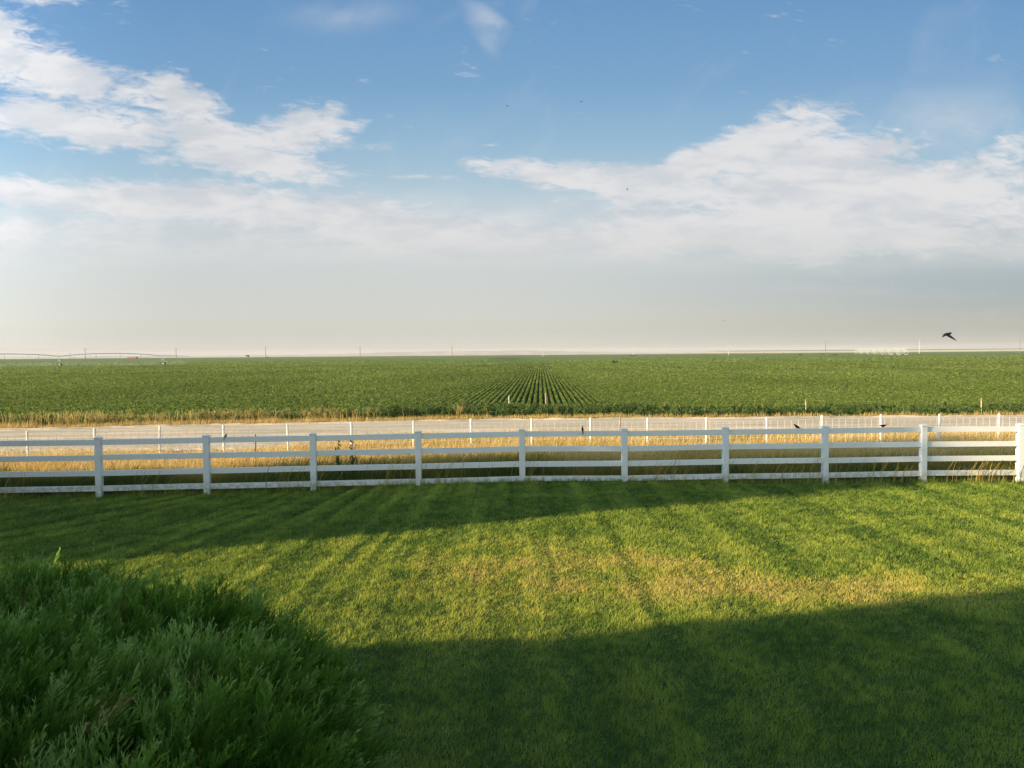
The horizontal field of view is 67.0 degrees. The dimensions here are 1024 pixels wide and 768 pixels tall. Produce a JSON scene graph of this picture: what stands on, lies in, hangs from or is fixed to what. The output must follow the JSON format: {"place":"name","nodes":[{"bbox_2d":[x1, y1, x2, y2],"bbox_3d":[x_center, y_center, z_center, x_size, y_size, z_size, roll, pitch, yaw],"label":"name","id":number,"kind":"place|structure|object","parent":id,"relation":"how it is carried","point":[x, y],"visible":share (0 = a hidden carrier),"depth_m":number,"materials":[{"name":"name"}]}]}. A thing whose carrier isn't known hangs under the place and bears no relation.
{"place":"outdoors","nodes":[
{"label":"outdoors","id":0,"kind":"place"},
{"bbox_2d":[348,440,356,478],"bbox_3d":[-3.901,1.895,18.942,0.317,1.133,0.342,0,2,0],"label":"thistle plant","id":1,"kind":"object","parent":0,"point":[351,446],"visible":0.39,"depth_m":18.93,"materials":[{"name":"green plant"}]},
{"bbox_2d":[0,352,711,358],"bbox_3d":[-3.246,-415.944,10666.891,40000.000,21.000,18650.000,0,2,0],"label":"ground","id":2,"kind":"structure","parent":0,"point":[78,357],"depth_m":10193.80,"materials":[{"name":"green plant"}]},
{"bbox_2d":[61,350,709,358],"bbox_3d":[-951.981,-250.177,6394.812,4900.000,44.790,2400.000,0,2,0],"label":"hills","id":3,"kind":"structure","parent":0,"point":[503,352],"depth_m":6019.14,"materials":[{"name":"grey"}]},
{"bbox_2d":[0,426,1017,498],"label":"verge","id":4,"kind":"structure","parent":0,"point":[863,478],"depth_m":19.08,"materials":[{"name":"plant"}]},
{"bbox_2d":[334,441,342,476],"bbox_3d":[-4.266,1.930,18.995,0.293,1.150,0.259,0,2,0],"label":"thistle plant","id":5,"kind":"object","parent":4,"relation":"on","point":[338,457],"visible":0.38,"depth_m":18.97,"materials":[{"name":"green plant"}]},
{"bbox_2d":[0,414,1023,469],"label":"wire fence","id":6,"kind":"object","parent":4,"relation":"on","point":[590,421],"visible":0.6,"depth_m":23.83,"materials":[{"name":"silver metal"}]},
{"bbox_2d":[0,473,1023,767],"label":"lawn","id":7,"kind":"structure","parent":0,"point":[618,703],"depth_m":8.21,"materials":[{"name":"green plant"}]},
{"bbox_2d":[0,542,406,767],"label":"evergreen bush","id":8,"kind":"object","parent":7,"relation":"on","point":[99,668],"visible":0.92,"depth_m":3.71,"materials":[{"name":"green plant"}]},
{"bbox_2d":[0,423,1023,496],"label":"rail fence","id":9,"kind":"object","parent":7,"relation":"on","point":[98,457],"visible":0.94,"depth_m":18.24,"materials":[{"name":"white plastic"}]},
{"bbox_2d":[0,415,1023,452],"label":"road","id":10,"kind":"structure","parent":0,"point":[238,429],"depth_m":35.73,"materials":[{"name":"grey asphalt"}]},
{"bbox_2d":[0,351,1023,366],"bbox_3d":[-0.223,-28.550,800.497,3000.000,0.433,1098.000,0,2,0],"label":"field","id":11,"kind":"structure","parent":0,"point":[557,357],"depth_m":578.93,"materials":[{"name":"green plant"}]},
{"bbox_2d":[12,353,189,365],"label":"irrigation pivot","id":12,"kind":"object","parent":11,"relation":"on","point":[164,363],"visible":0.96,"depth_m":279.84,"materials":[{"name":"metal"}]},
{"bbox_2d":[1,360,195,365],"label":"water spray","id":13,"kind":"object","parent":12,"relation":"attached to","point":[85,364],"visible":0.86,"depth_m":276.64,"materials":[{"name":"white liquid"}]},
{"bbox_2d":[0,355,1023,423],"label":"crop rows","id":14,"kind":"object","parent":11,"relation":"on","point":[185,388],"visible":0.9,"depth_m":83.40,"materials":[{"name":"green plant"}]},
{"bbox_2d":[667,350,783,353],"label":"irrigation pivot","id":15,"kind":"object","parent":11,"relation":"on","point":[712,350],"visible":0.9,"depth_m":1248.70,"materials":[{"name":"metal"}]},
{"bbox_2d":[853,348,909,354],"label":"irrigation pivot","id":16,"kind":"object","parent":11,"relation":"on","point":[883,351],"visible":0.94,"depth_m":602.76,"materials":[{"name":"metal"}]},
{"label":"utility pole","id":17,"kind":"object","parent":11,"relation":"on","visible":0},
{"bbox_2d":[9,342,1004,351],"bbox_3d":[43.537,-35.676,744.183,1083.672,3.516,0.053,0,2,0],"label":"power cable","id":18,"kind":"object","parent":17,"relation":"attached to","point":[519,348],"visible":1,"depth_m":744.18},
{"bbox_2d":[15,340,999,349],"bbox_3d":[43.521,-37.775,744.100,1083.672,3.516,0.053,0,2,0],"label":"power cable","id":19,"kind":"object","parent":17,"relation":"attached to","point":[514,346],"visible":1,"depth_m":744.10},
{"bbox_2d":[7,344,1007,353],"bbox_3d":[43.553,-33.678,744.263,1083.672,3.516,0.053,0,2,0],"label":"power cable","id":20,"kind":"object","parent":17,"relation":"attached to","point":[540,349],"visible":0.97,"depth_m":744.26,"materials":[{"name":"grey"}]},
{"bbox_2d":[0,410,1023,427],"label":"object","id":21,"kind":"structure","parent":0,"point":[132,423],"depth_m":41.27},
{"bbox_2d":[0,0,1023,357],"label":"sky","id":22,"kind":"structure","parent":0,"point":[178,177],"materials":[{"name":"blue"}]},
{"bbox_2d":[350,413,1011,420],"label":"bank","id":23,"kind":"structure","parent":0,"point":[723,416],"depth_m":44.05,"materials":[{"name":"plant"}]},
{"bbox_2d":[0,398,1023,426],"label":"bank weeds","id":24,"kind":"object","parent":23,"relation":"on","point":[626,409],"visible":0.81,"depth_m":43.09,"materials":[{"name":"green plant"}]},
{"bbox_2d":[705,349,1023,352],"bbox_3d":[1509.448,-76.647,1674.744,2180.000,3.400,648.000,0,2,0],"label":"stubble field","id":25,"kind":"structure","parent":0,"point":[868,350],"depth_m":1641.36,"materials":[{"name":"beige plant"}]},
{"bbox_2d":[773,349,992,350],"bbox_3d":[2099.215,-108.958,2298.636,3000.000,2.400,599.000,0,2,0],"label":"brown land","id":26,"kind":"structure","parent":0,"point":[903,349],"depth_m":2278.70,"materials":[{"name":"brown soil"}]},
{"bbox_2d":[941,332,954,339],"bbox_3d":[7.910,-0.855,14.009,0.254,0.164,0.269,1,3,30],"label":"flying blackbird","id":27,"kind":"object","parent":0,"point":[948,335],"visible":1,"depth_m":13.95,"materials":[{"name":"black"}]}
]}

